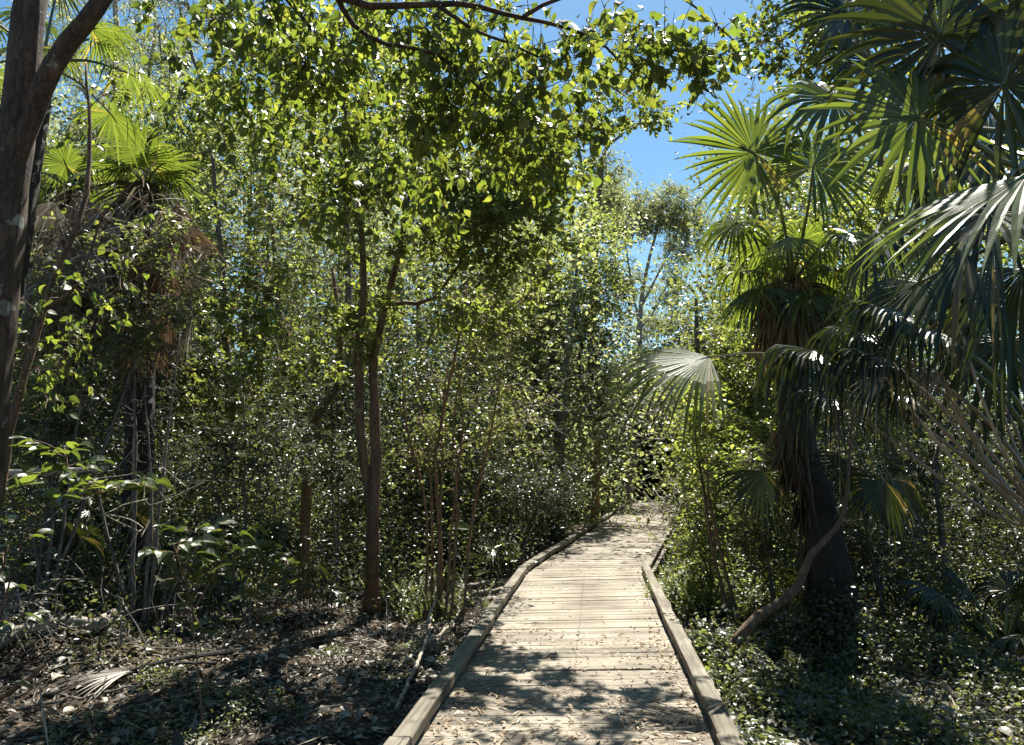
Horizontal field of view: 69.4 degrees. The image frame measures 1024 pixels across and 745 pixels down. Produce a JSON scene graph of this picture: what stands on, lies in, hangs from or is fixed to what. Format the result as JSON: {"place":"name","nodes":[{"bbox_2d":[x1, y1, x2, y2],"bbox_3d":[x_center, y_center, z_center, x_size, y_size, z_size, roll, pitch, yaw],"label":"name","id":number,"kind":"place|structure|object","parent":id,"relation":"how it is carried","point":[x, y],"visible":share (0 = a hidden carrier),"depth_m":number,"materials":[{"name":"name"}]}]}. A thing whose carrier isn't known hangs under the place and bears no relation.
{"place":"outdoors","nodes":[
{"label":"outdoors","id":0,"kind":"place"},
{"bbox_2d":[0,403,1023,744],"bbox_3d":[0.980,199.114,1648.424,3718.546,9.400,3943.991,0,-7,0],"label":"ground","id":1,"kind":"structure","parent":0,"point":[30,665],"depth_m":6.21,"materials":[{"name":"soil"}]},
{"bbox_2d":[0,663,45,701],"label":"leaning stick","id":2,"kind":"object","parent":1,"relation":"on","point":[16,687],"visible":0.91,"depth_m":5.11,"materials":[{"name":"brown wood"}]},
{"bbox_2d":[0,544,49,688],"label":"shoot","id":3,"kind":"object","parent":1,"relation":"on","point":[34,613],"visible":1,"depth_m":3.91,"materials":[{"name":"green plant"}]},
{"bbox_2d":[0,551,90,655],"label":"twig tangle","id":4,"kind":"object","parent":1,"relation":"on","point":[18,605],"visible":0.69,"depth_m":6.57,"materials":[{"name":"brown wood"}]},
{"bbox_2d":[34,135,119,607],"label":"young cabbage palm","id":5,"kind":"object","parent":1,"relation":"on","point":[69,164],"visible":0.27,"depth_m":9.78,"materials":[{"name":"green plant"}]},
{"bbox_2d":[0,436,175,635],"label":"broad leaf bush","id":6,"kind":"object","parent":1,"relation":"on","point":[55,495],"visible":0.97,"depth_m":4.45,"materials":[{"name":"green plant"}]},
{"bbox_2d":[0,0,177,397],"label":"tall cabbage palm","id":7,"kind":"object","parent":1,"relation":"on","point":[101,37],"visible":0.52,"depth_m":7.53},
{"bbox_2d":[0,63,180,520],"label":"twisted sapling","id":8,"kind":"object","parent":1,"relation":"on","point":[44,306],"visible":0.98,"depth_m":5.40,"materials":[{"name":"green plant"}]},
{"bbox_2d":[8,466,108,476],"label":"leaves","id":9,"kind":"object","parent":8,"relation":"attached to","point":[19,471],"visible":0.49,"depth_m":5.56,"materials":[{"name":"green plant"}]},
{"bbox_2d":[14,679,176,710],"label":"fallen branch","id":10,"kind":"object","parent":1,"relation":"on","point":[66,698],"visible":0.87,"depth_m":5.74,"materials":[{"name":"brown wood"}]},
{"bbox_2d":[2,0,207,153],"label":"gum tree","id":11,"kind":"object","parent":1,"relation":"on","point":[151,50],"visible":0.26,"depth_m":25.33,"materials":[{"name":"green plant"}]},
{"bbox_2d":[0,440,214,585],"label":"twig tangle","id":12,"kind":"object","parent":1,"relation":"on","point":[130,502],"visible":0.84,"depth_m":6.85,"materials":[{"name":"brown wood"}]},
{"bbox_2d":[0,93,225,467],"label":"dense tree","id":13,"kind":"object","parent":1,"relation":"on","point":[110,383],"visible":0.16,"depth_m":10.05,"materials":[{"name":"green plant"}]},
{"bbox_2d":[0,605,227,648],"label":"fallen log","id":14,"kind":"object","parent":1,"relation":"on","point":[63,620],"visible":0.44,"depth_m":6.86,"materials":[{"name":"brown wood"}]},
{"bbox_2d":[6,201,223,620],"bbox_3d":[-4.178,0.352,7.400,2.104,4.346,1.316,0,-7,0],"label":"shrub","id":15,"kind":"object","parent":1,"relation":"on","point":[153,254],"visible":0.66,"depth_m":7.43,"materials":[{"name":"green plant"}]},
{"bbox_2d":[14,114,227,619],"bbox_3d":[-4.608,-0.180,8.256,2.631,5.959,2.226,2,-7,-18],"label":"cabbage palm","id":16,"kind":"object","parent":1,"relation":"on","point":[126,207],"visible":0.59,"depth_m":8.39,"materials":[{"name":"green plant"}]},
{"bbox_2d":[0,489,247,627],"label":"fan palm shrub","id":17,"kind":"object","parent":1,"relation":"on","point":[143,514],"visible":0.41,"depth_m":7.98,"materials":[{"name":"green plant"}]},
{"bbox_2d":[30,352,218,628],"bbox_3d":[-4.084,1.226,7.719,1.804,2.987,1.327,0,-7,0],"label":"shrub","id":18,"kind":"object","parent":1,"relation":"on","point":[83,417],"visible":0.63,"depth_m":7.70,"materials":[{"name":"green plant"}]},
{"bbox_2d":[42,661,212,697],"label":"fallen branch","id":19,"kind":"object","parent":1,"relation":"on","point":[47,694],"visible":0.66,"depth_m":6.05,"materials":[{"name":"brown wood"}]},
{"bbox_2d":[60,287,223,631],"bbox_3d":[-3.748,0.849,7.411,1.529,3.593,0.964,0,-7,0],"label":"shrub","id":20,"kind":"object","parent":1,"relation":"on","point":[147,344],"visible":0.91,"depth_m":7.47,"materials":[{"name":"green plant"}]},
{"bbox_2d":[53,647,245,700],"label":"fallen palm leaf","id":21,"kind":"object","parent":1,"relation":"on","point":[110,673],"visible":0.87,"depth_m":6.12,"materials":[{"name":"beige plant"}]},
{"bbox_2d":[0,454,329,668],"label":"undergrowth","id":22,"kind":"object","parent":1,"relation":"on","point":[125,623],"visible":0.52,"depth_m":7.35,"materials":[{"name":"green plant"}]},
{"bbox_2d":[106,577,226,611],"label":"fern","id":23,"kind":"object","parent":1,"relation":"on","point":[180,588],"visible":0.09,"depth_m":9.08,"materials":[{"name":"green plant"}]},
{"bbox_2d":[133,517,269,735],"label":"sapling","id":24,"kind":"object","parent":1,"relation":"on","point":[206,554],"visible":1,"depth_m":5.25,"materials":[{"name":"green plant"}]},
{"bbox_2d":[69,0,338,522],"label":"gum tree","id":25,"kind":"object","parent":1,"relation":"on","point":[186,52],"visible":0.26,"depth_m":21.04,"materials":[{"name":"green plant"}]},
{"bbox_2d":[92,20,337,582],"bbox_3d":[-5.016,-1.391,12.212,4.648,9.660,3.752,0,-7,0],"label":"bushy tree","id":26,"kind":"object","parent":1,"relation":"on","point":[211,164],"visible":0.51,"depth_m":12.17,"materials":[{"name":"green plant"}]},
{"bbox_2d":[116,505,354,631],"bbox_3d":[-3.085,2.222,8.496,2.400,1.360,2.399,0,-7,0],"label":"fan palm shrub","id":27,"kind":"object","parent":1,"relation":"on","point":[273,529],"visible":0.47,"depth_m":8.31,"materials":[{"name":"green plant"}]},
{"bbox_2d":[194,534,307,681],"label":"sapling","id":28,"kind":"object","parent":1,"relation":"on","point":[264,546],"visible":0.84,"depth_m":6.38,"materials":[{"name":"green plant"}]},
{"bbox_2d":[165,351,342,621],"bbox_3d":[-3.046,1.315,8.747,1.984,3.194,1.310,3,-8,-24],"label":"shrub","id":29,"kind":"object","parent":1,"relation":"on","point":[253,465],"visible":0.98,"depth_m":8.72,"materials":[{"name":"green plant"}]},
{"bbox_2d":[156,167,415,600],"bbox_3d":[-3.245,0.154,10.565,3.695,6.142,2.437,0,-7,0],"label":"slender tree","id":30,"kind":"object","parent":1,"relation":"on","point":[305,516],"visible":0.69,"depth_m":10.46,"materials":[{"name":"green plant"}]},
{"bbox_2d":[232,636,339,662],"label":"fallen branch","id":31,"kind":"object","parent":1,"relation":"on","point":[272,649],"visible":0.84,"depth_m":7.08,"materials":[{"name":"brown wood"}]},
{"bbox_2d":[0,292,582,629],"bbox_3d":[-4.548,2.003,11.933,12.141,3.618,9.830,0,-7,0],"label":"undergrowth","id":32,"kind":"object","parent":1,"relation":"on","point":[107,503],"visible":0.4,"depth_m":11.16,"materials":[{"name":"green plant"}]},
{"bbox_2d":[278,348,385,602],"bbox_3d":[-2.399,1.394,10.073,1.428,3.511,1.187,0,-7,0],"label":"shrub","id":33,"kind":"object","parent":1,"relation":"on","point":[318,435],"visible":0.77,"depth_m":10.04,"materials":[{"name":"green plant"}]},
{"bbox_2d":[298,702,367,717],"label":"fallen branch","id":34,"kind":"object","parent":1,"relation":"on","point":[316,709],"visible":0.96,"depth_m":5.58,"materials":[{"name":"brown wood"}]},
{"bbox_2d":[0,37,682,552],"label":"woods","id":35,"kind":"object","parent":1,"relation":"on","point":[564,393],"visible":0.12,"depth_m":19.59,"materials":[{"name":"green plant"}]},
{"bbox_2d":[0,0,764,517],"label":"mottled tree","id":36,"kind":"object","parent":1,"relation":"on","point":[30,80],"visible":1,"depth_m":5.07,"materials":[{"name":"green plant"}]},
{"bbox_2d":[216,18,551,569],"bbox_3d":[-2.595,-1.728,14.280,6.604,10.935,3.505,0,-7,0],"label":"straight tree","id":37,"kind":"object","parent":1,"relation":"on","point":[348,292],"visible":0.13,"depth_m":14.23,"materials":[{"name":"green plant"}]},
{"bbox_2d":[347,559,450,600],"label":"fern","id":38,"kind":"object","parent":1,"relation":"on","point":[352,586],"visible":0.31,"depth_m":10.30,"materials":[{"name":"green plant"}]},
{"bbox_2d":[394,615,432,710],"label":"dead branch","id":39,"kind":"object","parent":1,"relation":"on","point":[405,688],"visible":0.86,"depth_m":6.22,"materials":[{"name":"grey wood"}]},
{"bbox_2d":[359,562,495,623],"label":"fern","id":40,"kind":"object","parent":1,"relation":"on","point":[416,607],"visible":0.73,"depth_m":9.40,"materials":[{"name":"green plant"}]},
{"bbox_2d":[425,597,439,650],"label":"dead branch","id":41,"kind":"object","parent":1,"relation":"on","point":[435,646],"visible":0.96,"depth_m":7.20,"materials":[{"name":"brown wood"}]},
{"bbox_2d":[405,607,461,662],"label":"dead branch","id":42,"kind":"object","parent":1,"relation":"on","point":[410,656],"visible":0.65,"depth_m":7.86,"materials":[{"name":"grey wood"}]},
{"bbox_2d":[410,522,489,594],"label":"leaf plant","id":43,"kind":"object","parent":1,"relation":"on","point":[461,525],"visible":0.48,"depth_m":10.50,"materials":[{"name":"green plant"}]},
{"bbox_2d":[406,498,522,581],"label":"fan palm shrub","id":44,"kind":"object","parent":1,"relation":"on","point":[494,550],"visible":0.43,"depth_m":12.06,"materials":[{"name":"green plant"}]},
{"bbox_2d":[239,0,694,616],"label":"twin trunk tree","id":45,"kind":"object","parent":1,"relation":"on","point":[497,214],"visible":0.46,"depth_m":8.86,"materials":[{"name":"green plant"}]},
{"bbox_2d":[446,555,508,636],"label":"arching stalk","id":46,"kind":"object","parent":1,"relation":"on","point":[451,588],"visible":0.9,"depth_m":8.08,"materials":[{"name":"green plant"}]},
{"bbox_2d":[467,580,488,587],"bbox_3d":[-0.512,3.143,10.990,0.359,0.090,0.070,4,-8,-28],"label":"cut log","id":47,"kind":"object","parent":1,"relation":"on","point":[470,585],"visible":0.88,"depth_m":10.97,"materials":[{"name":"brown wood"}]},
{"bbox_2d":[388,263,572,621],"bbox_3d":[-0.361,0.857,9.761,2.255,4.706,1.880,5,-8,-34],"label":"many stemmed tree","id":48,"kind":"object","parent":1,"relation":"on","point":[439,433],"visible":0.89,"depth_m":9.58,"materials":[{"name":"green plant"}]},
{"bbox_2d":[466,596,495,606],"bbox_3d":[-0.447,3.158,10.169,0.542,0.118,0.096,6,-9,-39],"label":"cut log","id":49,"kind":"object","parent":1,"relation":"on","point":[490,598],"visible":0.36,"depth_m":10.21,"materials":[{"name":"grey wood"}]},
{"bbox_2d":[472,587,502,596],"bbox_3d":[-0.346,3.153,10.645,0.480,0.124,0.078,2,-7,-15],"label":"cut log","id":50,"kind":"object","parent":1,"relation":"on","point":[483,592],"visible":0.78,"depth_m":10.61,"materials":[{"name":"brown wood"}]},
{"bbox_2d":[444,533,531,568],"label":"fern","id":51,"kind":"object","parent":1,"relation":"on","point":[521,558],"visible":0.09,"depth_m":14.18,"materials":[{"name":"green plant"}]},
{"bbox_2d":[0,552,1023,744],"bbox_3d":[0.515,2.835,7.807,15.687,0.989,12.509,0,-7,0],"label":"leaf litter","id":52,"kind":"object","parent":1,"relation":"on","point":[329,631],"visible":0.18,"depth_m":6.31,"materials":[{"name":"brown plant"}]},
{"bbox_2d":[10,328,1022,554],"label":"undergrowth","id":53,"kind":"object","parent":1,"relation":"on","point":[568,449],"visible":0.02,"depth_m":19.23,"materials":[{"name":"green plant"}]},
{"bbox_2d":[12,531,1023,744],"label":"ground cover","id":54,"kind":"object","parent":1,"relation":"on","point":[967,652],"visible":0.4,"depth_m":6.27,"materials":[{"name":"green plant"}]},
{"bbox_2d":[403,193,643,532],"bbox_3d":[0.443,-0.449,20.677,7.005,9.886,4.129,3,-8,-24],"label":"round crown tree","id":55,"kind":"object","parent":1,"relation":"on","point":[619,281],"visible":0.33,"depth_m":20.87,"materials":[{"name":"green plant"}]},
{"bbox_2d":[459,454,593,572],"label":"shrub","id":56,"kind":"object","parent":1,"relation":"on","point":[554,489],"visible":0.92,"depth_m":13.58,"materials":[{"name":"green plant"}]},
{"bbox_2d":[468,352,595,468],"bbox_3d":[0.192,0.796,14.166,2.251,2.117,2.209,-5,-9,35],"label":"twig tangle","id":57,"kind":"object","parent":1,"relation":"on","point":[516,374],"visible":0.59,"depth_m":14.10,"materials":[{"name":"brown wood"}]},
{"bbox_2d":[476,258,648,523],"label":"forked tree","id":58,"kind":"object","parent":1,"relation":"on","point":[592,364],"visible":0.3,"depth_m":21.90,"materials":[{"name":"green plant"}]},
{"bbox_2d":[591,367,692,465],"bbox_3d":[4.273,1.142,20.305,4.004,2.973,3.935,-4,-8,28],"label":"twig tangle","id":59,"kind":"object","parent":58,"relation":"hanging from","point":[661,413],"visible":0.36,"depth_m":20.09,"materials":[{"name":"brown wood"}]},
{"bbox_2d":[383,495,743,744],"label":"boardwalk","id":60,"kind":"structure","parent":1,"relation":"on","point":[583,603],"depth_m":5.97,"materials":[{"name":"beige wood"}]},
{"bbox_2d":[429,521,706,744],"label":"dry leaves","id":61,"kind":"object","parent":60,"relation":"on","point":[455,731],"visible":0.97,"depth_m":4.96,"materials":[{"name":"brown plant"}]},
{"bbox_2d":[533,103,638,507],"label":"gum tree","id":62,"kind":"object","parent":1,"relation":"on","point":[607,196],"visible":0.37,"depth_m":34.23,"materials":[{"name":"green plant"}]},
{"bbox_2d":[569,388,660,511],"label":"undergrowth","id":63,"kind":"object","parent":1,"relation":"on","point":[614,457],"visible":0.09,"depth_m":29.92,"materials":[{"name":"green plant"}]},
{"bbox_2d":[571,344,689,507],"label":"leaning pale tree","id":64,"kind":"object","parent":1,"relation":"on","point":[629,490],"visible":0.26,"depth_m":26.58,"materials":[{"name":"green plant"}]},
{"bbox_2d":[587,167,727,349],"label":"gum tree","id":65,"kind":"object","parent":1,"relation":"on","point":[681,230],"visible":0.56,"depth_m":44.93,"materials":[{"name":"green plant"}]},
{"bbox_2d":[615,460,749,537],"bbox_3d":[3.720,2.776,15.926,3.039,2.164,2.149,-2,-7,20],"label":"twig tangle","id":66,"kind":"object","parent":1,"relation":"on","point":[667,508],"visible":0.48,"depth_m":15.89,"materials":[{"name":"brown wood"}]},
{"bbox_2d":[549,311,823,501],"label":"woods","id":67,"kind":"object","parent":1,"relation":"on","point":[660,468],"visible":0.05,"depth_m":34.83,"materials":[{"name":"green plant"}]},
{"bbox_2d":[648,517,728,554],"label":"fern","id":68,"kind":"object","parent":1,"relation":"on","point":[675,539],"visible":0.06,"depth_m":15.32,"materials":[{"name":"green plant"}]},
{"bbox_2d":[639,561,758,616],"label":"fern","id":69,"kind":"object","parent":1,"relation":"on","point":[678,587],"visible":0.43,"depth_m":9.15,"materials":[{"name":"green plant"}]},
{"bbox_2d":[653,529,752,574],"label":"fern","id":70,"kind":"object","parent":1,"relation":"on","point":[681,558],"visible":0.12,"depth_m":11.99,"materials":[{"name":"green plant"}]},
{"bbox_2d":[658,378,760,625],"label":"thin sapling","id":71,"kind":"object","parent":1,"relation":"on","point":[705,449],"visible":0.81,"depth_m":8.30,"materials":[{"name":"green plant"}]},
{"bbox_2d":[664,389,760,597],"bbox_3d":[2.601,1.641,9.460,1.332,2.927,1.109,0,-7,0],"label":"shrub","id":72,"kind":"object","parent":1,"relation":"on","point":[689,548],"visible":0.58,"depth_m":9.42,"materials":[{"name":"green plant"}]},
{"bbox_2d":[667,371,759,564],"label":"shrub","id":73,"kind":"object","parent":1,"relation":"on","point":[717,406],"visible":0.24,"depth_m":12.18,"materials":[{"name":"green plant"}]},
{"bbox_2d":[648,301,839,568],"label":"sunlit tree","id":74,"kind":"object","parent":1,"relation":"on","point":[751,376],"visible":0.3,"depth_m":12.56,"materials":[{"name":"green plant"}]},
{"bbox_2d":[694,576,804,637],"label":"fern","id":75,"kind":"object","parent":1,"relation":"on","point":[763,603],"visible":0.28,"depth_m":8.47,"materials":[{"name":"green plant"}]},
{"bbox_2d":[694,639,812,701],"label":"fern","id":76,"kind":"object","parent":1,"relation":"on","point":[791,674],"visible":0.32,"depth_m":6.36,"materials":[{"name":"green plant"}]},
{"bbox_2d":[690,608,816,696],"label":"fern","id":77,"kind":"object","parent":1,"relation":"on","point":[778,654],"visible":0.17,"depth_m":7.09,"materials":[{"name":"green plant"}]},
{"bbox_2d":[709,436,805,628],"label":"shrub","id":78,"kind":"object","parent":1,"relation":"on","point":[766,550],"visible":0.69,"depth_m":8.31,"materials":[{"name":"green plant"}]},
{"bbox_2d":[594,88,934,650],"bbox_3d":[2.344,0.218,7.126,3.981,5.446,2.055,5,-9,-35],"label":"dark based palm","id":79,"kind":"object","parent":1,"relation":"on","point":[781,318],"visible":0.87,"depth_m":7.38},
{"bbox_2d":[573,71,1023,560],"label":"woods","id":80,"kind":"object","parent":1,"relation":"on","point":[704,345],"visible":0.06,"depth_m":17.46,"materials":[{"name":"green plant"}]},
{"bbox_2d":[708,276,925,683],"bbox_3d":[2.882,0.991,6.932,2.448,4.067,1.040,3,-8,-26],"label":"leaning trunk tree","id":81,"kind":"object","parent":1,"relation":"on","point":[750,624],"visible":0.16,"depth_m":6.63,"materials":[{"name":"brown plant"}]},
{"bbox_2d":[648,385,1023,632],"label":"undergrowth","id":82,"kind":"object","parent":1,"relation":"on","point":[985,540],"visible":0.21,"depth_m":9.86,"materials":[{"name":"green plant"}]},
{"bbox_2d":[758,524,915,624],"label":"fan palm shrub","id":83,"kind":"object","parent":1,"relation":"on","point":[792,573],"visible":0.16,"depth_m":9.03,"materials":[{"name":"green plant"}]},
{"bbox_2d":[682,82,1023,608],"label":"leafy tree","id":84,"kind":"object","parent":1,"relation":"on","point":[868,227],"visible":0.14,"depth_m":10.28,"materials":[{"name":"green plant"}]},
{"bbox_2d":[725,0,1023,126],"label":"spreading tree","id":85,"kind":"object","parent":1,"relation":"on","point":[774,69],"visible":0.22,"depth_m":8.05,"materials":[{"name":"green plant"}]},
{"bbox_2d":[823,428,928,634],"bbox_3d":[3.863,1.793,8.254,1.360,2.347,1.265,0,-7,0],"label":"shrub","id":86,"kind":"object","parent":1,"relation":"on","point":[864,548],"visible":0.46,"depth_m":8.24,"materials":[{"name":"green plant"}]},
{"bbox_2d":[752,257,1023,542],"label":"trunkless palm","id":87,"kind":"object","parent":1,"relation":"on","point":[824,360],"visible":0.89,"depth_m":4.37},
{"bbox_2d":[754,0,1023,469],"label":"fan palm","id":88,"kind":"object","parent":1,"relation":"on","point":[983,40],"visible":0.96,"depth_m":3.19,"materials":[{"name":"green plant"}]},
{"bbox_2d":[860,567,955,600],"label":"fern","id":89,"kind":"object","parent":1,"relation":"on","point":[914,585],"visible":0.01,"depth_m":10.43,"materials":[{"name":"green plant"}]},
{"bbox_2d":[809,330,1023,613],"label":"leafy tree","id":90,"kind":"object","parent":1,"relation":"on","point":[933,453],"visible":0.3,"depth_m":9.39,"materials":[{"name":"green plant"}]},
{"bbox_2d":[891,676,987,692],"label":"fallen branch","id":91,"kind":"object","parent":1,"relation":"on","point":[923,681],"visible":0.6,"depth_m":6.49,"materials":[{"name":"brown wood"}]},
{"bbox_2d":[865,534,1023,642],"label":"shrub","id":92,"kind":"object","parent":1,"relation":"on","point":[936,569],"visible":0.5,"depth_m":8.36,"materials":[{"name":"green plant"}]},
{"bbox_2d":[892,567,1023,663],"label":"fan palm shrub","id":93,"kind":"object","parent":1,"relation":"on","point":[1007,639],"visible":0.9,"depth_m":7.38,"materials":[{"name":"green plant"}]},
{"bbox_2d":[940,601,1023,653],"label":"fern","id":94,"kind":"object","parent":1,"relation":"on","point":[998,631],"visible":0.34,"depth_m":8.35,"materials":[{"name":"green plant"}]},
{"bbox_2d":[0,0,1023,403],"label":"sky","id":95,"kind":"structure","parent":0,"point":[651,156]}
]}

